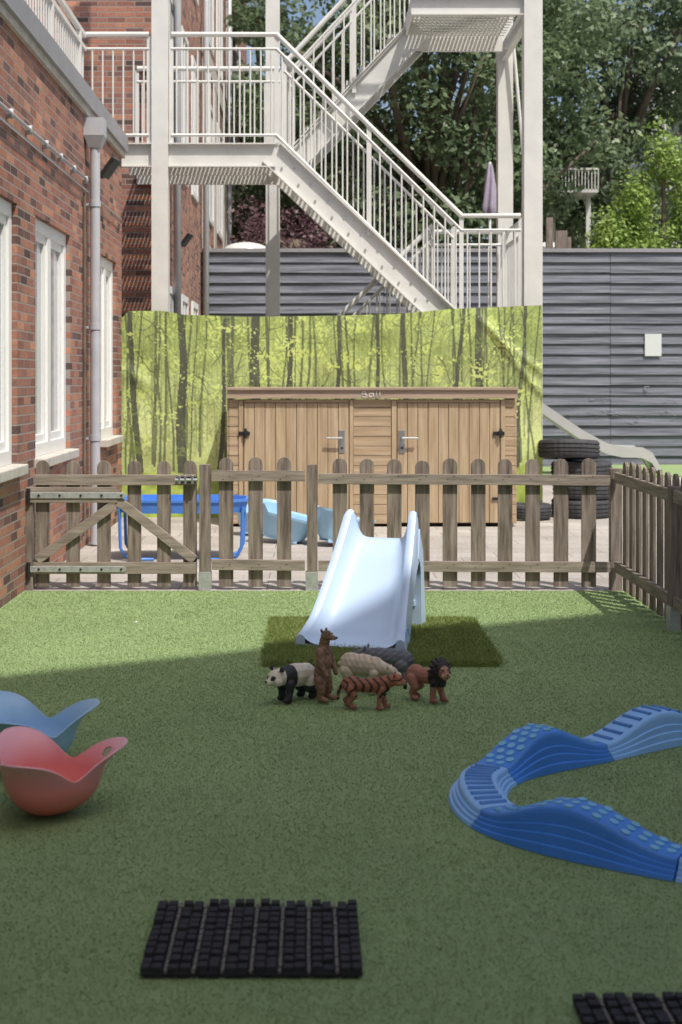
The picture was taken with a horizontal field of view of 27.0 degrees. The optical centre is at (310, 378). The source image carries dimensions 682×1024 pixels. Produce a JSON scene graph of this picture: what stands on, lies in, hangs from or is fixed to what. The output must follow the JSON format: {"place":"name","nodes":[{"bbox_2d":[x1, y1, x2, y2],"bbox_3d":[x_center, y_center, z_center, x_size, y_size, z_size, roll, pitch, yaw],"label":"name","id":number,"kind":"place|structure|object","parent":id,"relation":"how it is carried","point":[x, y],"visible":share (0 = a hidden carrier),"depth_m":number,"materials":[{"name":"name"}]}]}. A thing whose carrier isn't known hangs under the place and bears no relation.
{"place":"outdoors","nodes":[
{"label":"outdoors","id":0,"kind":"place"},
{"bbox_2d":[225,242,265,247],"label":"skylight dome","id":1,"kind":"structure","parent":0,"point":[245,245],"depth_m":24.77,"materials":[{"name":"white plastic"}]},
{"bbox_2d":[86,0,542,502],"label":"fire escape staircase","id":2,"kind":"structure","parent":0,"point":[160,161],"depth_m":14.85,"materials":[{"name":"metal"}]},
{"bbox_2d":[0,590,681,1023],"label":"artificial turf","id":3,"kind":"structure","parent":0,"point":[258,790],"depth_m":4.60,"materials":[{"name":"green plastic"}]},
{"bbox_2d":[0,691,99,752],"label":"rocking shell seat","id":4,"kind":"object","parent":3,"relation":"on","point":[60,729],"visible":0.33,"depth_m":5.34,"materials":[{"name":"blue plastic"}]},
{"bbox_2d":[0,726,127,815],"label":"rocking shell seat","id":5,"kind":"object","parent":3,"relation":"on","point":[42,774],"visible":1,"depth_m":4.62,"materials":[{"name":"red plastic"}]},
{"bbox_2d":[140,898,361,977],"bbox_3d":[-0.142,1.408,3.595,0.529,0.032,0.444,0,0,0],"label":"rubber doormat","id":6,"kind":"object","parent":3,"relation":"on","point":[242,938],"visible":1,"depth_m":3.54,"materials":[{"name":"black rubber"}]},
{"bbox_2d":[265,663,316,703],"bbox_3d":[-0.088,1.340,6.280,0.302,0.165,0.120,0,0,-42],"label":"panda figurine","id":7,"kind":"object","parent":3,"relation":"on","point":[287,680],"visible":0.93,"depth_m":6.25,"materials":[{"name":"paint"}]},
{"bbox_2d":[313,627,337,702],"bbox_3d":[0.068,1.259,6.262,0.111,0.320,0.116,0,0,-4],"label":"brown bear figurine","id":8,"kind":"object","parent":3,"relation":"on","point":[325,662],"visible":1,"depth_m":6.24,"materials":[{"name":"paint"}]},
{"bbox_2d":[337,652,402,694],"bbox_3d":[0.267,1.333,6.436,0.317,0.178,0.113,0,0,24],"label":"polar bear figurine","id":9,"kind":"object","parent":3,"relation":"on","point":[353,664],"visible":0.62,"depth_m":6.41,"materials":[{"name":"paint"}]},
{"bbox_2d":[337,671,406,709],"bbox_3d":[0.263,1.341,6.126,0.308,0.160,0.082,0,0,10],"label":"tiger figurine","id":10,"kind":"object","parent":3,"relation":"on","point":[380,686],"visible":1,"depth_m":6.11,"materials":[{"name":"paint"}]},
{"bbox_2d":[352,643,414,678],"bbox_3d":[0.339,1.344,6.753,0.328,0.156,0.121,0,0,22],"label":"rhinoceros figurine","id":11,"kind":"object","parent":3,"relation":"on","point":[401,661],"visible":0.57,"depth_m":6.69,"materials":[{"name":"paint"}]},
{"bbox_2d":[259,615,508,666],"bbox_3d":[0.354,1.404,7.686,1.265,0.044,1.387,0,0,0],"label":"turf rug","id":12,"kind":"object","parent":3,"relation":"on","point":[458,641],"visible":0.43,"depth_m":7.44,"materials":[{"name":"green plastic"}]},
{"bbox_2d":[295,509,425,648],"bbox_3d":[0.334,1.072,7.812,0.603,0.667,0.886,0,0,17],"label":"toddler slide","id":13,"kind":"object","parent":12,"relation":"on","point":[372,591],"visible":0.97,"depth_m":7.74,"materials":[{"name":"white plastic"}]},
{"bbox_2d":[403,656,450,703],"bbox_3d":[0.517,1.320,6.265,0.275,0.205,0.113,0,0,38],"label":"lion figurine","id":14,"kind":"object","parent":3,"relation":"on","point":[436,676],"visible":0.99,"depth_m":6.24,"materials":[{"name":"paint"}]},
{"bbox_2d":[448,763,516,826],"bbox_3d":[0.593,1.384,4.804,0.260,0.080,0.575,0,0,0],"label":"balance path segment","id":15,"kind":"object","parent":3,"relation":"on","point":[476,789],"visible":0.89,"depth_m":4.71,"materials":[{"name":"blue plastic"}]},
{"bbox_2d":[477,723,612,784],"bbox_3d":[0.834,1.351,5.213,0.578,0.146,0.224,0,0,-38],"label":"balance path segment","id":16,"kind":"object","parent":3,"relation":"on","point":[529,751],"visible":0.97,"depth_m":5.16,"materials":[{"name":"blue plastic"}]},
{"bbox_2d":[471,797,681,881],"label":"balance path segment","id":17,"kind":"object","parent":3,"relation":"on","point":[582,830],"visible":1,"depth_m":4.21,"materials":[{"name":"blue plastic"}]},
{"bbox_2d":[572,992,681,1023],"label":"rubber doormat","id":18,"kind":"object","parent":3,"relation":"on","point":[622,1008],"visible":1,"depth_m":3.17,"materials":[{"name":"black rubber"}]},
{"bbox_2d":[583,704,681,760],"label":"balance path segment","id":19,"kind":"object","parent":3,"relation":"on","point":[641,730],"visible":0.94,"depth_m":5.46,"materials":[{"name":"blue plastic"}]},
{"bbox_2d":[614,462,681,630],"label":"picket fence","id":20,"kind":"object","parent":3,"relation":"on","point":[642,491],"visible":1,"depth_m":8.63,"materials":[{"name":"brown wood"}]},
{"bbox_2d":[675,857,681,882],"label":"balance path segment","id":21,"kind":"object","parent":3,"relation":"on","point":[679,877],"visible":1,"depth_m":4.03,"materials":[{"name":"blue plastic"}]},
{"bbox_2d":[25,478,680,590],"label":"patio paving","id":22,"kind":"structure","parent":0,"point":[88,553],"depth_m":11.51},
{"bbox_2d":[28,0,150,316],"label":"front wall","id":23,"kind":"structure","parent":22,"relation":"on","point":[112,15],"depth_m":16.50,"materials":[{"name":"brick"}]},
{"bbox_2d":[117,494,247,560],"bbox_3d":[-1.021,1.184,11.335,1.070,0.478,0.570,0,0,0],"label":"water play table","id":24,"kind":"object","parent":22,"relation":"on","point":[149,503],"visible":0.41,"depth_m":11.16,"materials":[{"name":"blue plastic"}]},
{"bbox_2d":[237,505,263,533],"bbox_3d":[-0.471,1.281,13.000,0.466,0.252,0.311,0,0,10],"label":"toddler rocker tub","id":25,"kind":"object","parent":22,"relation":"on","point":[239,519],"visible":0.04,"depth_m":12.92,"materials":[{"name":"blue plastic"}]},
{"bbox_2d":[263,499,306,543],"bbox_3d":[-0.214,1.255,12.394,0.544,0.290,0.363,12,3,15],"label":"toddler rocker tub","id":26,"kind":"object","parent":22,"relation":"on","point":[298,526],"visible":0.5,"depth_m":12.28,"materials":[{"name":"blue plastic"}]},
{"bbox_2d":[122,305,542,516],"bbox_3d":[0.209,0.340,14.668,4.358,2.200,0.068,0,0,0],"label":"forest banner","id":27,"kind":"object","parent":22,"relation":"on","point":[181,373],"visible":0.48,"depth_m":14.68,"materials":[{"name":"fabric"}]},
{"bbox_2d":[318,506,375,542],"bbox_3d":[0.268,1.263,12.206,0.544,0.290,0.363,9,-3,-20],"label":"toddler rocker tub","id":28,"kind":"object","parent":22,"relation":"on","point":[325,524],"visible":0.27,"depth_m":12.04,"materials":[{"name":"blue plastic"}]},
{"bbox_2d":[226,387,518,524],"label":"wooden shed","id":29,"kind":"structure","parent":22,"relation":"on","point":[325,434],"depth_m":13.74,"materials":[{"name":"brown wood"}]},
{"bbox_2d":[362,391,379,397],"bbox_3d":[0.578,0.147,13.688,0.182,0.068,0.010,0,0,0],"label":"chalk lettering","id":30,"kind":"object","parent":29,"relation":"attached to","point":[370,393],"visible":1,"depth_m":13.69},
{"bbox_2d":[199,457,621,590],"bbox_3d":[0.672,0.980,9.637,2.860,0.899,0.086,0,0,0],"label":"picket fence","id":31,"kind":"object","parent":22,"relation":"on","point":[478,479],"visible":0.9,"depth_m":9.63,"materials":[{"name":"brown wood"}]},
{"bbox_2d":[516,502,551,519],"bbox_3d":[2.204,1.345,14.500,0.500,0.150,0.500,0,0,0],"label":"tyre","id":32,"kind":"object","parent":22,"relation":"on","point":[545,510],"visible":0.4,"depth_m":14.30,"materials":[{"name":"rubber"}]},
{"bbox_2d":[551,499,608,517],"bbox_3d":[2.808,1.330,14.750,0.630,0.190,0.630,0,0,0],"label":"tyre","id":33,"kind":"object","parent":22,"relation":"on","point":[574,508],"visible":0.48,"depth_m":14.48,"materials":[{"name":"rubber"}]},
{"bbox_2d":[568,485,608,499],"bbox_3d":[2.818,1.135,14.740,0.620,0.199,0.620,0,0,0],"label":"tyre","id":34,"kind":"object","parent":33,"relation":"on","point":[574,492],"visible":0.25,"depth_m":14.47,"materials":[{"name":"rubber"}]},
{"bbox_2d":[551,459,611,474],"bbox_3d":[2.808,0.945,14.760,0.629,0.199,0.630,0,0,0],"label":"tyre","id":35,"kind":"object","parent":34,"relation":"on","point":[602,467],"visible":0.35,"depth_m":14.51,"materials":[{"name":"rubber"}]},
{"bbox_2d":[538,439,599,459],"bbox_3d":[2.658,0.730,14.700,0.650,0.238,0.650,0,0,0],"label":"tyre","id":36,"kind":"object","parent":35,"relation":"on","point":[573,449],"visible":0.98,"depth_m":14.44,"materials":[{"name":"rubber"}]},
{"bbox_2d":[247,0,681,247],"label":"sky","id":37,"kind":"structure","parent":0,"point":[319,17],"materials":[{"name":"white"}]},
{"bbox_2d":[543,242,554,247],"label":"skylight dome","id":38,"kind":"structure","parent":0,"point":[544,244],"depth_m":24.74,"materials":[{"name":"white plastic"}]},
{"bbox_2d":[543,465,681,477],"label":"turf","id":39,"kind":"structure","parent":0,"point":[674,469],"depth_m":22.19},
{"bbox_2d":[543,403,660,472],"bbox_3d":[4.086,0.786,21.300,2.208,1.496,0.600,0,0,0],"label":"metal slide","id":40,"kind":"object","parent":39,"relation":"on","point":[644,455],"visible":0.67,"depth_m":21.00,"materials":[{"name":"silver metal"}]},
{"bbox_2d":[616,68,681,246],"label":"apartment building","id":41,"kind":"structure","parent":0,"point":[634,166],"depth_m":48.00,"materials":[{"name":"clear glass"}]},
{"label":"ground","id":42,"kind":"structure","parent":0,"visible":0},
{"bbox_2d":[0,17,121,607],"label":"walls","id":43,"kind":"structure","parent":42,"relation":"on","point":[34,183],"depth_m":10.30,"materials":[{"name":"brick"}]},
{"bbox_2d":[0,197,11,466],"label":"window","id":44,"kind":"structure","parent":43,"relation":"attached to","point":[5,332],"depth_m":9.23,"materials":[{"name":"paint"}]},
{"bbox_2d":[35,218,65,456],"bbox_3d":[-2.000,-0.295,10.680,0.070,1.706,1.436,0,0,0],"label":"window","id":45,"kind":"structure","parent":43,"relation":"attached to","point":[50,339],"depth_m":10.73,"materials":[{"name":"paint"}]},
{"bbox_2d":[0,101,122,220],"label":"wall conduit","id":46,"kind":"object","parent":43,"relation":"attached to","point":[10,114],"depth_m":10.18,"materials":[{"name":"metal"}]},
{"bbox_2d":[0,435,123,482],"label":"window sills","id":47,"kind":"structure","parent":43,"relation":"attached to","point":[10,472],"depth_m":10.36,"materials":[{"name":"stone"}]},
{"bbox_2d":[0,0,127,158],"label":"roof coping","id":48,"kind":"object","parent":43,"relation":"on","point":[25,25],"visible":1,"depth_m":10.55,"materials":[{"name":"grey metal"}]},
{"bbox_2d":[25,0,85,77],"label":"roof railing","id":49,"kind":"object","parent":48,"relation":"on","point":[73,47],"visible":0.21,"depth_m":13.63,"materials":[{"name":"white metal"}]},
{"bbox_2d":[83,117,106,543],"bbox_3d":[-1.845,-0.405,12.119,0.170,3.630,0.262,0,0,0],"label":"drain pipe","id":50,"kind":"object","parent":43,"relation":"attached to","point":[95,132],"visible":0.96,"depth_m":12.12,"materials":[{"name":"zinc"}]},
{"bbox_2d":[101,256,112,437],"bbox_3d":[-2.000,-0.295,13.575,0.070,1.706,1.046,0,0,0],"label":"window","id":51,"kind":"structure","parent":43,"relation":"attached to","point":[106,348],"depth_m":13.95,"materials":[{"name":"paint"}]},
{"bbox_2d":[100,157,120,179],"bbox_3d":[-1.839,-1.910,12.893,0.189,0.180,0.200,0,0,9],"label":"flood light","id":52,"kind":"object","parent":43,"relation":"attached to","point":[107,171],"visible":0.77,"depth_m":12.84,"materials":[{"name":"black metal"}]},
{"bbox_2d":[25,460,197,589],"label":"picket gate","id":53,"kind":"structure","parent":43,"relation":"attached to","point":[104,495],"depth_m":9.61,"materials":[{"name":"brown wood"}]},
{"bbox_2d":[170,0,246,314],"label":"side wall","id":54,"kind":"structure","parent":42,"relation":"on","point":[191,21],"depth_m":22.02,"materials":[{"name":"brick"}]},
{"bbox_2d":[181,233,192,246],"bbox_3d":[-1.710,-1.880,19.293,0.189,0.180,0.200,0,0,9],"label":"flood light","id":55,"kind":"object","parent":54,"relation":"attached to","point":[186,239],"visible":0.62,"depth_m":19.22,"materials":[{"name":"black metal"}]},
{"bbox_2d":[173,0,231,315],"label":"wall pipes","id":56,"kind":"object","parent":54,"relation":"attached to","point":[177,204],"depth_m":23.15,"materials":[{"name":"metal"}]},
{"bbox_2d":[170,0,239,314],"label":"side windows","id":57,"kind":"structure","parent":54,"relation":"attached to","point":[195,188],"depth_m":25.20,"materials":[{"name":"paint"}]},
{"bbox_2d":[202,31,237,247],"bbox_3d":[-1.785,-3.845,31.700,0.030,3.750,16.600,0,0,0],"label":"string course","id":58,"kind":"object","parent":54,"relation":"attached to","point":[214,75],"visible":0.26,"depth_m":26.45,"materials":[{"name":"concrete"}]},
{"bbox_2d":[224,195,338,247],"bbox_3d":[-0.466,-0.939,26.244,2.320,4.977,1.723,0,0,-19],"label":"copper beech tree","id":59,"kind":"object","parent":42,"relation":"on","point":[290,242],"visible":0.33,"depth_m":26.13,"materials":[{"name":"purple plant"}]},
{"bbox_2d":[232,0,430,247],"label":"deciduous tree","id":60,"kind":"object","parent":42,"relation":"on","point":[258,192],"visible":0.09,"depth_m":31.80,"materials":[{"name":"green plant"}]},
{"bbox_2d":[223,0,641,247],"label":"deciduous tree","id":61,"kind":"object","parent":42,"relation":"on","point":[445,149],"visible":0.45,"depth_m":28.46,"materials":[{"name":"green plant"}]},
{"bbox_2d":[201,248,681,465],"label":"metal wall","id":62,"kind":"structure","parent":42,"relation":"on","point":[605,310],"depth_m":23.27,"materials":[{"name":"metal"}]},
{"bbox_2d":[565,386,675,423],"bbox_3d":[5.066,0.429,23.244,1.832,0.612,0.012,0,0,0],"label":"chalk drawing","id":63,"kind":"object","parent":62,"relation":"attached to","point":[627,408],"visible":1,"depth_m":23.24},
{"bbox_2d":[645,334,661,355],"bbox_3d":[5.591,-0.553,23.236,0.271,0.364,0.004,0,0,0],"label":"paper notice","id":64,"kind":"object","parent":62,"relation":"attached to","point":[653,344],"visible":1,"depth_m":23.23,"materials":[{"name":"white paper"}]},
{"bbox_2d":[245,83,671,247],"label":"distant trees","id":65,"kind":"object","parent":42,"relation":"on","point":[398,237],"visible":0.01,"depth_m":38.04,"materials":[{"name":"green plant"}]},
{"bbox_2d":[482,162,495,247],"bbox_3d":[3.274,-1.267,25.990,0.320,5.393,0.311,0,0,0],"label":"closed parasol","id":66,"kind":"object","parent":42,"relation":"on","point":[489,201],"visible":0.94,"depth_m":25.93,"materials":[{"name":"fabric"}]},
{"bbox_2d":[546,217,570,247],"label":"timber posts","id":67,"kind":"object","parent":42,"relation":"on","point":[562,240],"visible":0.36,"depth_m":24.45,"materials":[{"name":"brown wood"}]},
{"bbox_2d":[448,0,681,247],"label":"deciduous tree","id":68,"kind":"object","parent":42,"relation":"on","point":[655,47],"visible":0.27,"depth_m":31.97,"materials":[{"name":"green plant"}]},
{"bbox_2d":[550,168,598,247],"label":"balcony","id":69,"kind":"structure","parent":42,"relation":"on","point":[586,194],"depth_m":30.17,"materials":[{"name":"white paint"}]},
{"bbox_2d":[583,108,681,247],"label":"conifer shrub","id":70,"kind":"object","parent":42,"relation":"on","point":[612,235],"visible":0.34,"depth_m":26.26,"materials":[{"name":"green plant"}]},
{"bbox_2d":[624,90,681,242],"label":"deciduous tree","id":71,"kind":"object","parent":42,"relation":"on","point":[673,187],"visible":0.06,"depth_m":38.77,"materials":[{"name":"green plant"}]}
]}

